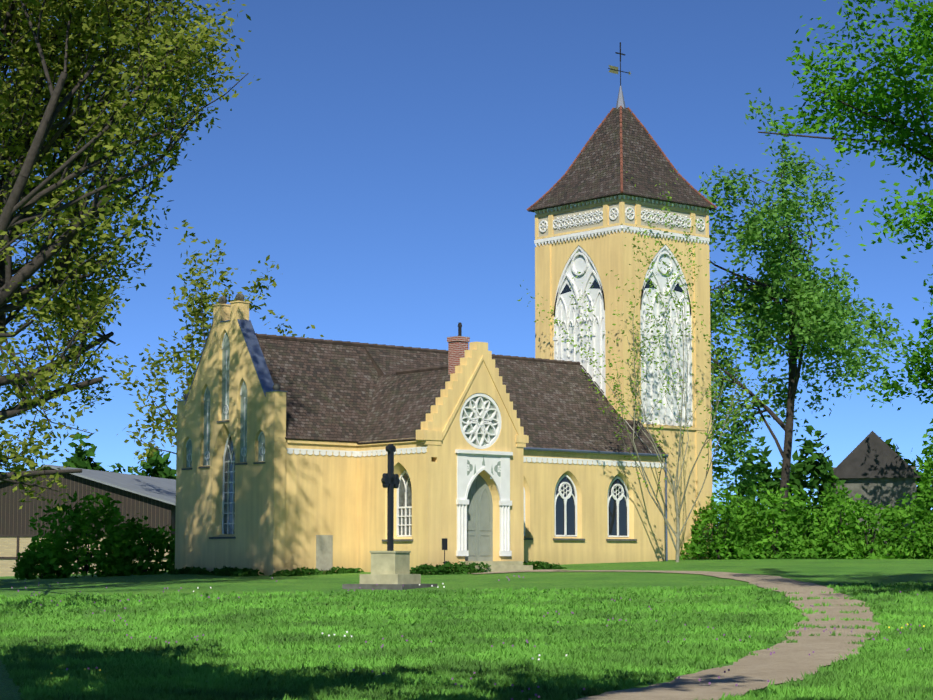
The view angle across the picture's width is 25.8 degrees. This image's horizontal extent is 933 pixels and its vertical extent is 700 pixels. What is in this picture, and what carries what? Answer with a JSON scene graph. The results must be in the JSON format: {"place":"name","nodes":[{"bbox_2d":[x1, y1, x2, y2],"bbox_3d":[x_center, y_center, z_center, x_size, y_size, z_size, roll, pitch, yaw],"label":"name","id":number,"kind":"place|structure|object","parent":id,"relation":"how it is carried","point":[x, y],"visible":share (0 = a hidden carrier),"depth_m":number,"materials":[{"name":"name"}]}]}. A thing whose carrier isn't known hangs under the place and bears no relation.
{"place":"outdoors","nodes":[
{"label":"outdoors","id":0,"kind":"place"},
{"bbox_2d":[0,536,173,576],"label":"barn brick walls","id":1,"kind":"structure","parent":0,"point":[8,546],"depth_m":114.49,"materials":[{"name":"beige brick"}]},
{"bbox_2d":[0,0,259,510],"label":"oak tree","id":2,"kind":"object","parent":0,"point":[174,96],"depth_m":63.99,"materials":[{"name":"green plant"}]},
{"bbox_2d":[370,358,381,375],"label":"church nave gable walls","id":3,"kind":"structure","parent":0,"point":[378,371],"depth_m":87.17,"materials":[{"name":"brown"}]},
{"bbox_2d":[0,557,932,699],"bbox_3d":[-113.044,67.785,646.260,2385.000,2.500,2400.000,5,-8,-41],"label":"lawn","id":4,"kind":"structure","parent":0,"point":[832,571],"depth_m":71.72,"materials":[{"name":"green plant"}]},
{"bbox_2d":[0,0,36,46],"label":"shade tree","id":5,"kind":"object","parent":4,"relation":"on","point":[32,2],"visible":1,"depth_m":28.91,"materials":[{"name":"green plant"}]},
{"bbox_2d":[0,534,171,573],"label":"garage door frame","id":6,"kind":"object","parent":4,"relation":"on","point":[18,539],"visible":0.08,"depth_m":114.42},
{"bbox_2d":[0,468,175,534],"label":"boarded barn walls","id":7,"kind":"structure","parent":4,"relation":"on","point":[14,519],"depth_m":114.20,"materials":[{"name":"brown wood"}]},
{"bbox_2d":[0,465,175,505],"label":"barn roof","id":8,"kind":"structure","parent":7,"relation":"on","point":[160,489],"depth_m":118.01,"materials":[{"name":"grey metal"}]},
{"bbox_2d":[8,433,175,479],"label":"background trees","id":9,"kind":"object","parent":4,"relation":"on","point":[157,462],"visible":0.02,"depth_m":149.01,"materials":[{"name":"green plant"}]},
{"bbox_2d":[10,488,174,579],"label":"bush","id":10,"kind":"object","parent":4,"relation":"on","point":[121,547],"depth_m":85.77,"materials":[{"name":"green plant"}]},
{"bbox_2d":[103,219,323,473],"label":"tree","id":11,"kind":"object","parent":4,"relation":"on","point":[203,301],"depth_m":114.52,"materials":[{"name":"green plant"}]},
{"bbox_2d":[175,320,285,575],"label":"gable end wall","id":12,"kind":"structure","parent":4,"relation":"on","point":[258,542],"depth_m":82.63,"materials":[{"name":"yellow paint"}]},
{"bbox_2d":[181,420,265,538],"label":"window sills","id":13,"kind":"structure","parent":12,"relation":"attached to","point":[209,467],"depth_m":82.71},
{"bbox_2d":[186,334,264,467],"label":"gable blind panels","id":14,"kind":"object","parent":12,"relation":"attached to","point":[226,345],"visible":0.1,"depth_m":83.44,"materials":[{"name":"grey paint"}]},
{"bbox_2d":[186,332,264,466],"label":"church west gable blind tracery","id":15,"kind":"object","parent":14,"relation":"attached to","point":[225,412],"visible":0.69,"depth_m":83.29,"materials":[{"name":"yellow paint"}]},
{"bbox_2d":[222,433,234,533],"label":"gable window bars","id":16,"kind":"object","parent":12,"relation":"in","point":[228,482],"visible":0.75,"depth_m":83.20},
{"bbox_2d":[224,436,234,533],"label":"window glass","id":17,"kind":"object","parent":12,"relation":"in","point":[227,455],"depth_m":83.17,"materials":[{"name":"glass"}]},
{"bbox_2d":[212,301,249,322],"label":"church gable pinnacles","id":18,"kind":"object","parent":12,"relation":"on","point":[233,310],"visible":0.9,"depth_m":83.22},
{"bbox_2d":[184,293,280,399],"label":"finials","id":19,"kind":"object","parent":18,"relation":"on","point":[238,297],"visible":0.67,"depth_m":83.22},
{"bbox_2d":[176,319,287,404],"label":"gable coping","id":20,"kind":"object","parent":12,"relation":"on","point":[257,356],"visible":0.46,"depth_m":82.19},
{"bbox_2d":[285,440,357,571],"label":"church chancel walls","id":21,"kind":"structure","parent":4,"relation":"on","point":[321,494],"depth_m":81.70,"materials":[{"name":"yellow paint"}]},
{"bbox_2d":[316,535,332,569],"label":"stone slab","id":22,"kind":"structure","parent":21,"relation":"attached to","point":[324,552],"depth_m":81.57,"materials":[{"name":"grey stone"}]},
{"bbox_2d":[167,561,566,576],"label":"ground cover leaves","id":23,"kind":"object","parent":4,"relation":"on","point":[424,569],"visible":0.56,"depth_m":79.88,"materials":[{"name":"green plant"}]},
{"bbox_2d":[342,584,436,589],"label":"memorial ground slab","id":24,"kind":"structure","parent":4,"relation":"on","point":[383,586],"depth_m":66.78,"materials":[{"name":"grey stone"}]},
{"bbox_2d":[360,551,420,583],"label":"memorial plinth","id":25,"kind":"structure","parent":24,"relation":"on","point":[390,567],"depth_m":67.39,"materials":[{"name":"beige stone"}]},
{"bbox_2d":[381,444,399,550],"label":"memorial iron cross","id":26,"kind":"object","parent":25,"relation":"on","point":[390,480],"visible":1,"depth_m":67.99,"materials":[{"name":"black metal"}]},
{"bbox_2d":[357,441,523,572],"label":"church porch walls","id":27,"kind":"structure","parent":4,"relation":"on","point":[432,472],"depth_m":81.06,"materials":[{"name":"yellow paint"}]},
{"bbox_2d":[382,539,412,541],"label":"window sill","id":28,"kind":"structure","parent":27,"relation":"attached to","point":[384,540],"depth_m":80.56,"materials":[{"name":"beige stone"}]},
{"bbox_2d":[357,369,449,444],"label":"porch roof","id":29,"kind":"structure","parent":27,"relation":"on","point":[400,407],"depth_m":83.29,"materials":[{"name":"brown tile"}]},
{"bbox_2d":[396,365,447,374],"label":"church porch ridge tiles","id":30,"kind":"object","parent":29,"relation":"on","point":[416,370],"visible":0.56,"depth_m":84.82,"materials":[{"name":"brown tile"}]},
{"bbox_2d":[447,336,469,374],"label":"chimney","id":31,"kind":"object","parent":29,"relation":"on","point":[457,346],"visible":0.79,"depth_m":82.96,"materials":[{"name":"red brick"}]},
{"bbox_2d":[457,323,461,335],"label":"chimney pipe","id":32,"kind":"object","parent":31,"relation":"on","point":[459,326],"visible":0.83,"depth_m":83.27,"materials":[{"name":"black metal"}]},
{"bbox_2d":[396,470,411,536],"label":"porch window bars","id":33,"kind":"object","parent":27,"relation":"in","point":[397,511],"visible":0.75,"depth_m":81.26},
{"bbox_2d":[399,473,411,534],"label":"porch window glass","id":34,"kind":"object","parent":27,"relation":"in","point":[402,493],"depth_m":81.23,"materials":[{"name":"grey glass"}]},
{"bbox_2d":[416,342,528,446],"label":"gable wall","id":35,"kind":"structure","parent":27,"relation":"on","point":[433,425],"depth_m":81.57,"materials":[{"name":"yellow paint"}]},
{"bbox_2d":[462,396,496,445],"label":"window glass","id":36,"kind":"object","parent":35,"relation":"in","point":[489,412],"visible":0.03,"depth_m":81.89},
{"bbox_2d":[460,393,501,448],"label":"porch rose tracery","id":37,"kind":"object","parent":35,"relation":"in","point":[481,425],"visible":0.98,"depth_m":81.83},
{"bbox_2d":[442,355,523,443],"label":"gable moulding","id":38,"kind":"object","parent":35,"relation":"attached to","point":[445,429],"visible":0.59,"depth_m":81.92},
{"bbox_2d":[465,474,492,560],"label":"church door","id":39,"kind":"structure","parent":27,"relation":"in","point":[485,521],"depth_m":81.78,"materials":[{"name":"grey wood"}]},
{"bbox_2d":[467,475,490,560],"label":"door panels","id":40,"kind":"object","parent":39,"relation":"attached to","point":[480,521],"visible":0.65,"depth_m":81.73,"materials":[{"name":"grey wood"}]},
{"bbox_2d":[455,449,512,555],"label":"door surround","id":41,"kind":"object","parent":27,"relation":"attached to","point":[492,459],"visible":0.92,"depth_m":81.54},
{"bbox_2d":[467,456,500,478],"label":"church porch spandrel recesses","id":42,"kind":"object","parent":41,"relation":"attached to","point":[483,463],"visible":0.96,"depth_m":81.64,"materials":[{"name":"green paint"}]},
{"bbox_2d":[442,538,446,563],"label":"sign","id":43,"kind":"object","parent":4,"relation":"on","point":[444,544],"visible":0.79,"depth_m":79.04,"materials":[{"name":"grey metal"}]},
{"bbox_2d":[0,579,932,699],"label":"grass tufts","id":44,"kind":"object","parent":4,"relation":"on","point":[435,671],"visible":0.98,"depth_m":42.51,"materials":[{"name":"green plant"}]},
{"bbox_2d":[459,561,532,571],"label":"church porch steps","id":45,"kind":"structure","parent":4,"relation":"on","point":[496,566],"depth_m":80.32,"materials":[{"name":"beige stone"}]},
{"bbox_2d":[524,452,664,564],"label":"church nave walls","id":46,"kind":"structure","parent":4,"relation":"on","point":[591,482],"depth_m":89.81,"materials":[{"name":"yellow paint"}]},
{"bbox_2d":[257,338,665,453],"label":"church roof","id":47,"kind":"structure","parent":46,"relation":"on","point":[330,388],"depth_m":88.24,"materials":[{"name":"brown tile"}]},
{"bbox_2d":[255,333,579,364],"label":"church ridge tiles","id":48,"kind":"object","parent":47,"relation":"on","point":[313,340],"visible":0.65,"depth_m":88.72,"materials":[{"name":"brown tile"}]},
{"bbox_2d":[287,447,663,467],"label":"cornice","id":49,"kind":"structure","parent":46,"relation":"attached to","point":[369,453],"depth_m":82.99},
{"bbox_2d":[287,438,664,457],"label":"church cornice moulding","id":50,"kind":"object","parent":46,"relation":"attached to","point":[322,442],"visible":0.35,"depth_m":82.62,"materials":[{"name":"paint"}]},
{"bbox_2d":[524,474,628,536],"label":"church nave window tracery","id":51,"kind":"object","parent":46,"relation":"in","point":[612,495],"visible":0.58,"depth_m":89.40,"materials":[{"name":"white wood"}]},
{"bbox_2d":[524,538,636,540],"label":"window sills","id":52,"kind":"structure","parent":46,"relation":"attached to","point":[584,539],"depth_m":89.12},
{"bbox_2d":[556,477,626,536],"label":"arched windows","id":53,"kind":"structure","parent":46,"relation":"in","point":[570,510],"depth_m":89.40,"materials":[{"name":"glass"}]},
{"bbox_2d":[524,447,668,560],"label":"gutter and downspout","id":54,"kind":"object","parent":46,"relation":"attached to","point":[589,451],"visible":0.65,"depth_m":91.12,"materials":[{"name":"metal"}]},
{"bbox_2d":[535,193,712,559],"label":"bell tower","id":55,"kind":"structure","parent":4,"relation":"on","point":[594,247],"depth_m":96.22,"materials":[{"name":"yellow paint"}]},
{"bbox_2d":[528,107,714,211],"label":"tower roof","id":56,"kind":"structure","parent":55,"relation":"on","point":[594,171],"depth_m":98.03,"materials":[{"name":"tile"}]},
{"bbox_2d":[616,86,625,108],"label":"spire finial","id":57,"kind":"object","parent":56,"relation":"on","point":[620,100],"visible":0.66,"depth_m":99.51,"materials":[{"name":"silver metal"}]},
{"bbox_2d":[608,42,629,85],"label":"weather vane","id":58,"kind":"object","parent":57,"relation":"on","point":[620,53],"visible":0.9,"depth_m":99.81,"materials":[{"name":"black metal"}]},
{"bbox_2d":[608,65,630,73],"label":"weather vane arrow","id":59,"kind":"object","parent":58,"relation":"attached to","point":[613,71],"visible":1,"depth_m":99.50,"materials":[{"name":"gold metal"}]},
{"bbox_2d":[526,106,716,210],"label":"roof hip ridges","id":60,"kind":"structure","parent":56,"relation":"on","point":[621,164],"depth_m":99.20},
{"bbox_2d":[560,279,682,294],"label":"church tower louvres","id":61,"kind":"object","parent":55,"relation":"attached to","point":[595,285],"visible":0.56,"depth_m":97.07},
{"bbox_2d":[534,193,709,425],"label":"window tracery","id":62,"kind":"object","parent":55,"relation":"attached to","point":[586,234],"visible":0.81,"depth_m":96.58,"materials":[{"name":"white stone"}]},
{"bbox_2d":[538,203,705,236],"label":"church tower frieze panels","id":63,"kind":"object","parent":55,"relation":"attached to","point":[611,221],"visible":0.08,"depth_m":96.91,"materials":[{"name":"beige paint"}]},
{"bbox_2d":[557,248,689,426],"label":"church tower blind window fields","id":64,"kind":"structure","parent":55,"relation":"attached to","point":[579,281],"depth_m":96.44,"materials":[{"name":"white paint"}]},
{"bbox_2d":[517,166,778,561],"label":"young tree","id":65,"kind":"object","parent":4,"relation":"on","point":[668,317],"depth_m":90.95,"materials":[{"name":"plant"}]},
{"bbox_2d":[679,419,932,559],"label":"hedge","id":66,"kind":"object","parent":4,"relation":"on","point":[741,541],"depth_m":95.44,"materials":[{"name":"green plant"}]},
{"bbox_2d":[698,87,924,551],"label":"birch tree","id":67,"kind":"object","parent":4,"relation":"on","point":[822,326],"depth_m":102.60,"materials":[{"name":"green plant"}]},
{"bbox_2d":[720,425,932,556],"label":"treeline leaves","id":68,"kind":"object","parent":4,"relation":"on","point":[801,469],"visible":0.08,"depth_m":145.85,"materials":[{"name":"green plant"}]},
{"bbox_2d":[831,467,916,555],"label":"shed walls","id":69,"kind":"structure","parent":4,"relation":"on","point":[884,491],"depth_m":146.09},
{"bbox_2d":[830,431,920,477],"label":"shed roof","id":70,"kind":"structure","parent":69,"relation":"on","point":[872,454],"depth_m":146.07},
{"bbox_2d":[863,265,932,409],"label":"tree","id":71,"kind":"object","parent":4,"relation":"on","point":[924,370],"depth_m":136.30,"materials":[{"name":"green plant"}]},
{"bbox_2d":[0,0,932,530],"label":"sky","id":72,"kind":"structure","parent":0,"point":[390,157],"materials":[{"name":"blue"}]},
{"bbox_2d":[471,569,561,573],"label":"garden path","id":73,"kind":"structure","parent":0,"point":[518,571],"depth_m":79.78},
{"bbox_2d":[530,570,880,699],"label":"footpath","id":74,"kind":"structure","parent":0,"point":[783,663],"depth_m":40.29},
{"bbox_2d":[758,0,932,262],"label":"maple tree","id":75,"kind":"object","parent":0,"point":[919,45],"depth_m":53.36,"materials":[{"name":"green plant"}]}
]}

